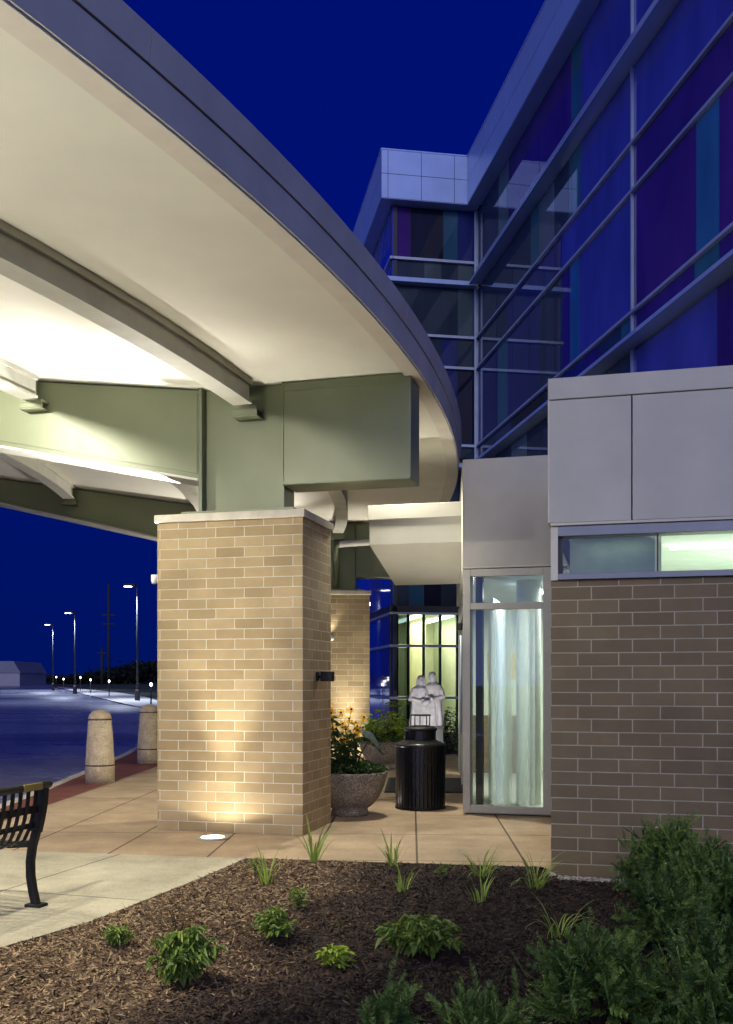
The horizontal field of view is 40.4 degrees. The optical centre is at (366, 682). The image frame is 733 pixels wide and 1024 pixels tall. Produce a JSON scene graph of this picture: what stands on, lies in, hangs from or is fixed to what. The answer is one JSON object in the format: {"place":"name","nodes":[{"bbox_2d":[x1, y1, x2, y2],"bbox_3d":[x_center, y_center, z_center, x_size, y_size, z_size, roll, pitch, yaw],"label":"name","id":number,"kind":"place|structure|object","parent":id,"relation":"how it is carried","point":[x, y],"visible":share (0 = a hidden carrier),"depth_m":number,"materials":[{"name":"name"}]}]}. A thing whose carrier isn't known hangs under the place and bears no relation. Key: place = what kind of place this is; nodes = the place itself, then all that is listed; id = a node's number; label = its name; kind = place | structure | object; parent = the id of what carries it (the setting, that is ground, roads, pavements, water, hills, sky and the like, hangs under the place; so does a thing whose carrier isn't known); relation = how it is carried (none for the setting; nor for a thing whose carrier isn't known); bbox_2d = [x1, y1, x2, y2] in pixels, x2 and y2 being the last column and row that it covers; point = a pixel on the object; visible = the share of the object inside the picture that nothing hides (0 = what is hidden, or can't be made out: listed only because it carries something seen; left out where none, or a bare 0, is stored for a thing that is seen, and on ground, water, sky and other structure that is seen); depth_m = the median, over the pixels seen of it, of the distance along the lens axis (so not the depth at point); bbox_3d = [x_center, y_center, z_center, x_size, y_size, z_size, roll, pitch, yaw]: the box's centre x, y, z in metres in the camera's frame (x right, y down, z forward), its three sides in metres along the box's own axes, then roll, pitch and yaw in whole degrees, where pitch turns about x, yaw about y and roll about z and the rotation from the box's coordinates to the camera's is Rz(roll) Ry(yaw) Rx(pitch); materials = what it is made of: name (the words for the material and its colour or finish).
{"place":"outdoors","nodes":[
{"label":"outdoors","id":0,"kind":"place"},
{"bbox_2d":[46,684,156,706],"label":"path","id":1,"kind":"structure","parent":0,"point":[125,698],"depth_m":87.89,"materials":[{"name":"concrete"}]},
{"bbox_2d":[123,584,139,700],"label":"street lamp","id":2,"kind":"object","parent":1,"relation":"on","point":[137,693],"visible":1,"depth_m":76.93,"materials":[{"name":"grey metal"}]},
{"bbox_2d":[150,683,151,703],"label":"path light","id":3,"kind":"object","parent":1,"relation":"on","point":[150,693],"visible":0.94,"depth_m":65.96,"materials":[{"name":"brown metal"}]},
{"bbox_2d":[48,684,156,698],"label":"grass verge","id":4,"kind":"object","parent":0,"point":[144,690],"depth_m":137.75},
{"bbox_2d":[101,584,115,684],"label":"utility pole","id":5,"kind":"object","parent":4,"relation":"on","point":[108,615],"visible":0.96,"depth_m":179.81,"materials":[{"name":"black wood"}]},
{"bbox_2d":[0,0,544,682],"label":"sky","id":6,"kind":"structure","parent":0,"point":[330,84],"materials":[{"name":"blue"}]},
{"bbox_2d":[0,754,550,868],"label":"plaza paving","id":7,"kind":"structure","parent":0,"point":[119,816],"depth_m":9.82,"materials":[{"name":"beige concrete"}]},
{"bbox_2d":[196,835,229,840],"bbox_3d":[-1.478,1.501,9.572,0.326,0.038,0.326,0,0,0],"label":"ground uplight","id":8,"kind":"object","parent":7,"relation":"on","point":[212,837],"visible":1,"depth_m":9.52,"materials":[{"name":"white glass"}]},
{"bbox_2d":[154,508,333,835],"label":"brick column","id":9,"kind":"structure","parent":7,"relation":"on","point":[243,658],"depth_m":9.93,"materials":[{"name":"brick"}]},
{"bbox_2d":[151,574,156,583],"bbox_3d":[-2.158,-1.055,10.186,0.098,0.100,0.080,0,0,15],"label":"flood lamp","id":10,"kind":"object","parent":9,"relation":"attached to","point":[153,578],"visible":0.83,"depth_m":10.16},
{"bbox_2d":[0,0,461,589],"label":"entrance canopy","id":11,"kind":"object","parent":9,"relation":"on","point":[204,308],"visible":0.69,"depth_m":8.20,"materials":[{"name":"grey metal"}]},
{"bbox_2d":[316,671,333,680],"bbox_3d":[-0.423,-0.061,10.141,0.170,0.102,0.110,0,0,15],"label":"flood lamp","id":12,"kind":"object","parent":9,"relation":"attached to","point":[325,676],"visible":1,"depth_m":10.09,"materials":[{"name":"black metal"}]},
{"bbox_2d":[331,590,370,763],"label":"brick column","id":13,"kind":"structure","parent":7,"relation":"on","point":[350,643],"depth_m":18.36,"materials":[{"name":"brick"}]},
{"bbox_2d":[331,768,386,816],"bbox_3d":[-0.190,1.252,11.280,0.850,0.495,0.850,0,0,0],"label":"bowl planter","id":14,"kind":"object","parent":7,"relation":"on","point":[357,795],"visible":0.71,"depth_m":10.97,"materials":[{"name":"stone"}]},
{"bbox_2d":[331,703,367,773],"bbox_3d":[-0.248,0.627,11.233,0.524,0.874,0.462,0,0,-18],"label":"coneflower plant","id":15,"kind":"object","parent":14,"relation":"in","point":[343,751],"visible":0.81,"depth_m":11.16,"materials":[{"name":"yellow plant"}]},
{"bbox_2d":[331,757,389,777],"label":"trailing plant","id":16,"kind":"object","parent":14,"relation":"in","point":[363,767],"visible":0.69,"depth_m":11.11,"materials":[{"name":"green plant"}]},
{"bbox_2d":[345,729,382,769],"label":"elephant ear plant","id":17,"kind":"object","parent":14,"relation":"in","point":[370,736],"visible":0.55,"depth_m":11.36,"materials":[{"name":"green plant"}]},
{"bbox_2d":[360,741,396,769],"bbox_3d":[0.292,1.252,17.250,0.850,0.495,0.850,0,0,0],"label":"bowl planter","id":18,"kind":"object","parent":7,"relation":"on","point":[371,753],"visible":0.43,"depth_m":16.94,"materials":[{"name":"stone"}]},
{"bbox_2d":[358,730,404,744],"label":"foliage plant","id":19,"kind":"object","parent":18,"relation":"in","point":[398,738],"visible":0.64,"depth_m":16.98,"materials":[{"name":"green plant"}]},
{"bbox_2d":[359,709,405,747],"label":"foliage plant","id":20,"kind":"object","parent":18,"relation":"in","point":[373,726],"visible":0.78,"depth_m":17.13,"materials":[{"name":"green plant"}]},
{"bbox_2d":[395,714,445,810],"bbox_3d":[0.645,0.942,11.920,0.612,1.116,0.612,0,0,0],"label":"litter bin","id":21,"kind":"object","parent":7,"relation":"on","point":[420,767],"visible":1,"depth_m":11.68,"materials":[{"name":"black metal"}]},
{"bbox_2d":[384,777,462,792],"bbox_3d":[0.860,1.490,14.500,1.140,0.016,2.040,0,0,3],"label":"door mat","id":22,"kind":"object","parent":7,"relation":"on","point":[453,785],"depth_m":14.31,"materials":[{"name":"black rubber"}]},
{"bbox_2d":[408,672,444,741],"bbox_3d":[1.220,0.641,20.157,0.752,1.718,0.486,0,0,0],"label":"statue","id":23,"kind":"object","parent":7,"relation":"on","point":[424,698],"visible":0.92,"depth_m":20.09,"materials":[{"name":"stone"}]},
{"bbox_2d":[445,745,457,753],"bbox_3d":[1.714,1.484,22.200,2.572,0.028,2.800,0,0,0],"label":"window bed","id":24,"kind":"object","parent":7,"relation":"on","point":[452,751],"depth_m":21.17,"materials":[{"name":"green soil"}]},
{"bbox_2d":[381,716,408,739],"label":"garden shrub","id":25,"kind":"object","parent":24,"relation":"on","point":[407,723],"visible":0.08,"depth_m":21.49,"materials":[{"name":"green plant"}]},
{"bbox_2d":[443,707,457,750],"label":"garden shrub","id":26,"kind":"object","parent":24,"relation":"on","point":[446,730],"visible":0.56,"depth_m":21.52,"materials":[{"name":"green plant"}]},
{"bbox_2d":[353,0,732,744],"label":"glass tower","id":27,"kind":"structure","parent":7,"relation":"on","point":[569,214],"depth_m":18.23,"materials":[{"name":"metal"}]},
{"bbox_2d":[356,579,396,612],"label":"window","id":28,"kind":"structure","parent":27,"relation":"in","point":[380,589],"depth_m":25.58,"materials":[{"name":"blue glass"}]},
{"bbox_2d":[370,614,396,647],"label":"window","id":29,"kind":"structure","parent":27,"relation":"in","point":[379,629],"depth_m":25.01,"materials":[{"name":"blue glass"}]},
{"bbox_2d":[370,647,396,696],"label":"window","id":30,"kind":"structure","parent":27,"relation":"in","point":[379,659],"depth_m":25.01,"materials":[{"name":"blue glass"}]},
{"bbox_2d":[370,697,396,733],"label":"window","id":31,"kind":"structure","parent":27,"relation":"in","point":[375,703],"depth_m":25.43,"materials":[{"name":"blue glass"}]},
{"bbox_2d":[372,205,396,269],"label":"window","id":32,"kind":"structure","parent":27,"relation":"in","point":[381,254],"depth_m":24.33,"materials":[{"name":"blue glass"}]},
{"bbox_2d":[386,259,396,275],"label":"window","id":33,"kind":"structure","parent":27,"relation":"in","point":[394,262],"depth_m":23.68,"materials":[{"name":"blue glass"}]},
{"bbox_2d":[389,614,457,644],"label":"window","id":34,"kind":"structure","parent":27,"relation":"in","point":[403,621],"depth_m":23.75,"materials":[{"name":"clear glass"}]},
{"bbox_2d":[389,647,457,696],"bbox_3d":[1.594,-0.250,23.903,2.110,1.180,0.090,0,0,-9],"label":"window","id":35,"kind":"structure","parent":27,"relation":"in","point":[403,654],"depth_m":23.75,"materials":[{"name":"green glass"}]},
{"bbox_2d":[389,699,457,730],"bbox_3d":[1.594,0.800,23.903,2.110,0.800,0.090,0,0,-9],"label":"window","id":36,"kind":"structure","parent":27,"relation":"in","point":[405,711],"depth_m":23.75,"materials":[{"name":"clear glass"}]},
{"bbox_2d":[390,471,461,605],"bbox_3d":[1.590,-3.460,23.911,2.050,3.280,0.108,0,0,-9],"label":"window","id":37,"kind":"structure","parent":27,"relation":"in","point":[434,594],"depth_m":23.85,"materials":[{"name":"blue glass"}]},
{"bbox_2d":[390,206,473,260],"bbox_3d":[1.590,-10.730,23.911,2.050,1.220,0.108,0,0,-9],"label":"window","id":38,"kind":"structure","parent":27,"relation":"in","point":[421,233],"depth_m":23.86,"materials":[{"name":"blue glass"}]},
{"bbox_2d":[390,260,473,280],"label":"window","id":39,"kind":"structure","parent":27,"relation":"in","point":[404,268],"depth_m":23.86,"materials":[{"name":"blue glass"}]},
{"bbox_2d":[397,285,473,336],"bbox_3d":[1.590,-8.885,23.911,2.050,1.170,0.108,0,0,-9],"label":"window","id":40,"kind":"structure","parent":27,"relation":"in","point":[440,311],"depth_m":23.90,"materials":[{"name":"blue glass"}]},
{"bbox_2d":[430,338,473,366],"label":"window","id":41,"kind":"structure","parent":27,"relation":"in","point":[452,352],"depth_m":23.94,"materials":[{"name":"glass"}]},
{"bbox_2d":[445,369,473,444],"bbox_3d":[1.590,-6.615,23.911,2.050,1.830,0.108,0,0,-9],"label":"window","id":42,"kind":"structure","parent":27,"relation":"in","point":[462,381],"depth_m":23.99,"materials":[{"name":"blue glass"}]},
{"bbox_2d":[460,447,473,459],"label":"window","id":43,"kind":"structure","parent":27,"relation":"in","point":[466,453],"depth_m":24.00,"materials":[{"name":"glass"}]},
{"bbox_2d":[478,0,653,264],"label":"window","id":44,"kind":"structure","parent":27,"relation":"in","point":[607,30],"depth_m":18.49,"materials":[{"name":"glass"}]},
{"bbox_2d":[478,0,732,332],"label":"window","id":45,"kind":"structure","parent":27,"relation":"in","point":[692,24],"depth_m":16.26,"materials":[{"name":"glass"}]},
{"bbox_2d":[478,22,732,363],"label":"window","id":46,"kind":"structure","parent":27,"relation":"in","point":[717,65],"depth_m":15.68,"materials":[{"name":"glass"}]},
{"bbox_2d":[478,81,732,441],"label":"window","id":47,"kind":"structure","parent":27,"relation":"in","point":[687,200],"depth_m":15.68,"materials":[{"name":"blue glass"}]},
{"bbox_2d":[478,230,732,456],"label":"window","id":48,"kind":"structure","parent":27,"relation":"in","point":[725,244],"depth_m":15.25,"materials":[{"name":"glass"}]},
{"bbox_2d":[495,276,732,457],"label":"window","id":49,"kind":"structure","parent":27,"relation":"in","point":[702,336],"depth_m":13.61,"materials":[{"name":"glass"}]},
{"bbox_2d":[368,365,732,878],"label":"entrance block","id":50,"kind":"structure","parent":7,"relation":"on","point":[585,564],"depth_m":7.62,"materials":[{"name":"brown brick"}]},
{"bbox_2d":[492,598,503,804],"bbox_3d":[1.651,0.239,12.405,0.015,2.478,1.300,0,0,14],"label":"curtain","id":51,"kind":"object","parent":50,"relation":"in","point":[498,615],"depth_m":12.29,"materials":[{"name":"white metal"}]},
{"bbox_2d":[463,567,550,814],"bbox_3d":[1.601,0.097,11.242,1.020,2.765,0.100,0,0,14],"label":"window","id":52,"kind":"structure","parent":50,"relation":"in","point":[545,572],"depth_m":11.20,"materials":[{"name":"beige metal"}]},
{"bbox_2d":[558,532,718,573],"bbox_3d":[3.995,-0.980,7.141,5.144,0.288,0.120,0,0,14],"label":"strip window","id":53,"kind":"structure","parent":50,"relation":"in","point":[560,540],"depth_m":7.71,"materials":[{"name":"grey glass"}]},
{"bbox_2d":[0,683,550,948],"bbox_3d":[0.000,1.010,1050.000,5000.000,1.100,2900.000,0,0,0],"label":"ground","id":54,"kind":"structure","parent":0,"point":[147,684],"depth_m":72.44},
{"bbox_2d":[0,661,46,685],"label":"building","id":55,"kind":"structure","parent":54,"relation":"on","point":[15,673],"depth_m":171.37,"materials":[{"name":"metal"}]},
{"bbox_2d":[0,685,140,803],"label":"parking lot","id":56,"kind":"structure","parent":54,"relation":"on","point":[43,732],"depth_m":31.01,"materials":[{"name":"grey asphalt"}]},
{"bbox_2d":[44,623,54,689],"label":"street lamp","id":57,"kind":"object","parent":56,"relation":"on","point":[53,686],"visible":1,"depth_m":124.94,"materials":[{"name":"grey metal"}]},
{"bbox_2d":[0,746,136,808],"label":"kerb","id":58,"kind":"structure","parent":56,"relation":"on","point":[74,776],"depth_m":15.47,"materials":[{"name":"concrete"}]},
{"bbox_2d":[64,611,76,693],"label":"street lamp","id":59,"kind":"object","parent":56,"relation":"on","point":[74,685],"visible":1,"depth_m":102.94,"materials":[{"name":"grey metal"}]},
{"bbox_2d":[0,750,156,820],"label":"brick paver strip","id":60,"kind":"object","parent":54,"relation":"on","point":[128,765],"visible":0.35,"depth_m":14.77,"materials":[{"name":"red brick"}]},
{"bbox_2d":[85,710,114,783],"bbox_3d":[-3.989,0.953,14.904,0.430,1.094,0.430,0,0,0],"label":"concrete bollard","id":61,"kind":"object","parent":60,"relation":"on","point":[99,764],"visible":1,"depth_m":14.74,"materials":[{"name":"beige concrete"}]},
{"bbox_2d":[137,704,156,763],"bbox_3d":[-4.044,0.953,18.518,0.430,1.094,0.430,0,0,0],"label":"concrete bollard","id":62,"kind":"object","parent":60,"relation":"on","point":[147,744],"visible":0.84,"depth_m":18.35,"materials":[{"name":"beige concrete"}]},
{"bbox_2d":[46,659,156,683],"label":"treeline","id":63,"kind":"object","parent":54,"relation":"on","point":[126,674],"visible":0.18,"depth_m":225.95,"materials":[{"name":"plant"}]},
{"bbox_2d":[97,649,106,684],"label":"utility pole","id":64,"kind":"object","parent":54,"relation":"on","point":[101,673],"visible":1,"depth_m":189.80,"materials":[{"name":"black wood"}]},
{"bbox_2d":[0,850,244,946],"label":"concrete walkway","id":65,"kind":"structure","parent":54,"relation":"on","point":[77,888],"depth_m":7.42,"materials":[{"name":"beige concrete"}]},
{"bbox_2d":[0,780,52,907],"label":"park bench","id":66,"kind":"object","parent":65,"relation":"on","point":[37,810],"visible":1,"depth_m":6.60,"materials":[{"name":"black metal"}]},
{"bbox_2d":[0,857,732,1023],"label":"mulch bed","id":67,"kind":"object","parent":54,"relation":"on","point":[224,964],"visible":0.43,"depth_m":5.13,"materials":[{"name":"brown wood"}]},
{"bbox_2d":[97,922,136,949],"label":"perennial plant","id":68,"kind":"object","parent":67,"relation":"on","point":[115,936],"visible":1,"depth_m":5.36,"materials":[{"name":"green plant"}]},
{"bbox_2d":[157,902,195,933],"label":"perennial plant","id":69,"kind":"object","parent":67,"relation":"on","point":[175,922],"visible":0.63,"depth_m":5.22,"materials":[{"name":"green plant"}]},
{"bbox_2d":[146,923,228,987],"bbox_3d":[-0.874,1.309,4.759,0.369,0.312,0.352,0,0,-30],"label":"perennial plant","id":70,"kind":"object","parent":67,"relation":"on","point":[189,954],"visible":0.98,"depth_m":4.70,"materials":[{"name":"green plant"}]},
{"bbox_2d":[247,857,261,875],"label":"perennial plant","id":71,"kind":"object","parent":67,"relation":"on","point":[254,864],"visible":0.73,"depth_m":7.50,"materials":[{"name":"green plant"}]},
{"bbox_2d":[250,843,287,885],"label":"grass tuft","id":72,"kind":"object","parent":67,"relation":"on","point":[266,878],"visible":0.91,"depth_m":7.25,"materials":[{"name":"green plant"}]},
{"bbox_2d":[250,904,297,944],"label":"perennial plant","id":73,"kind":"object","parent":67,"relation":"on","point":[274,926],"visible":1,"depth_m":5.57,"materials":[{"name":"green plant"}]},
{"bbox_2d":[287,888,309,910],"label":"perennial plant","id":74,"kind":"object","parent":67,"relation":"on","point":[296,899],"visible":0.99,"depth_m":6.28,"materials":[{"name":"green plant"}]},
{"bbox_2d":[289,814,337,863],"bbox_3d":[-0.451,1.305,8.274,0.452,0.417,0.559,0,0,0],"label":"grass tuft","id":75,"kind":"object","parent":67,"relation":"on","point":[314,855],"visible":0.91,"depth_m":8.24,"materials":[{"name":"green plant"}]},
{"bbox_2d":[315,943,355,970],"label":"perennial plant","id":76,"kind":"object","parent":67,"relation":"on","point":[339,954],"visible":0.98,"depth_m":5.08,"materials":[{"name":"green plant"}]},
{"bbox_2d":[332,908,343,934],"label":"perennial plant","id":77,"kind":"object","parent":67,"relation":"on","point":[339,925],"visible":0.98,"depth_m":5.78,"materials":[{"name":"green plant"}]},
{"bbox_2d":[345,958,423,1023],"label":"yew shrub","id":78,"kind":"object","parent":67,"relation":"on","point":[391,1009],"visible":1,"depth_m":3.99,"materials":[{"name":"green plant"}]},
{"bbox_2d":[369,830,414,866],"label":"grass tuft","id":79,"kind":"object","parent":67,"relation":"on","point":[389,858],"visible":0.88,"depth_m":8.07,"materials":[{"name":"green plant"}]},
{"bbox_2d":[383,857,418,893],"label":"grass tuft","id":80,"kind":"object","parent":67,"relation":"on","point":[400,886],"visible":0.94,"depth_m":6.84,"materials":[{"name":"green plant"}]},
{"bbox_2d":[374,913,466,958],"bbox_3d":[0.277,1.337,5.251,0.479,0.235,0.449,0,0,0],"label":"perennial plant","id":81,"kind":"object","parent":67,"relation":"on","point":[415,934],"visible":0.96,"depth_m":5.16,"materials":[{"name":"green plant"}]},
{"bbox_2d":[434,864,449,877],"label":"perennial plant","id":82,"kind":"object","parent":67,"relation":"on","point":[443,871],"visible":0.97,"depth_m":7.31,"materials":[{"name":"green plant"}]},
{"bbox_2d":[445,840,515,878],"bbox_3d":[0.857,1.310,7.301,0.560,0.275,0.517,0,0,11],"label":"grass tuft","id":83,"kind":"object","parent":67,"relation":"on","point":[474,872],"visible":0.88,"depth_m":7.29,"materials":[{"name":"green plant"}]},
{"bbox_2d":[464,872,496,903],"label":"grass tuft","id":84,"kind":"object","parent":67,"relation":"on","point":[483,893],"visible":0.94,"depth_m":6.58,"materials":[{"name":"green plant"}]},
{"bbox_2d":[423,959,553,1023],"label":"yew shrub","id":85,"kind":"object","parent":67,"relation":"on","point":[465,1015],"visible":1,"depth_m":3.86,"materials":[{"name":"green plant"}]},
{"bbox_2d":[510,849,567,889],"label":"grass tuft","id":86,"kind":"object","parent":67,"relation":"on","point":[536,883],"visible":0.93,"depth_m":6.98,"materials":[{"name":"green plant"}]},
{"bbox_2d":[522,893,599,938],"bbox_3d":[1.105,1.341,5.636,0.525,0.233,0.439,0,0,0],"label":"grass tuft","id":87,"kind":"object","parent":67,"relation":"on","point":[557,931],"visible":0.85,"depth_m":5.64,"materials":[{"name":"green plant"}]},
{"bbox_2d":[511,907,678,1023],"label":"yew shrub","id":88,"kind":"object","parent":67,"relation":"on","point":[606,976],"visible":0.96,"depth_m":4.18,"materials":[{"name":"green plant"}]},
{"bbox_2d":[549,872,681,886],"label":"gravel","id":89,"kind":"structure","parent":67,"relation":"on","point":[586,878],"depth_m":7.51,"materials":[{"name":"grey gravel"}]},
{"bbox_2d":[608,809,712,891],"bbox_3d":[2.001,1.178,6.760,0.732,0.637,0.776,0,0,0],"label":"yew shrub","id":90,"kind":"object","parent":67,"relation":"on","point":[668,838],"visible":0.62,"depth_m":6.67,"materials":[{"name":"green plant"}]},
{"bbox_2d":[607,855,723,959],"bbox_3d":[1.627,1.192,5.260,0.711,0.543,0.586,0,0,14],"label":"yew shrub","id":91,"kind":"object","parent":67,"relation":"on","point":[663,899],"visible":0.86,"depth_m":5.24,"materials":[{"name":"green plant"}]},
{"bbox_2d":[627,894,732,1023],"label":"yew shrub","id":92,"kind":"object","parent":67,"relation":"on","point":[701,986],"visible":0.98,"depth_m":3.90,"materials":[{"name":"green plant"}]},
{"bbox_2d":[645,826,732,936],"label":"yew shrub","id":93,"kind":"object","parent":67,"relation":"on","point":[714,866],"visible":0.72,"depth_m":5.43,"materials":[{"name":"green plant"}]},
{"bbox_2d":[385,702,408,734],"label":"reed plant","id":94,"kind":"object","parent":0,"point":[395,706],"visible":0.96,"depth_m":17.13,"materials":[{"name":"green plant"}]}
]}

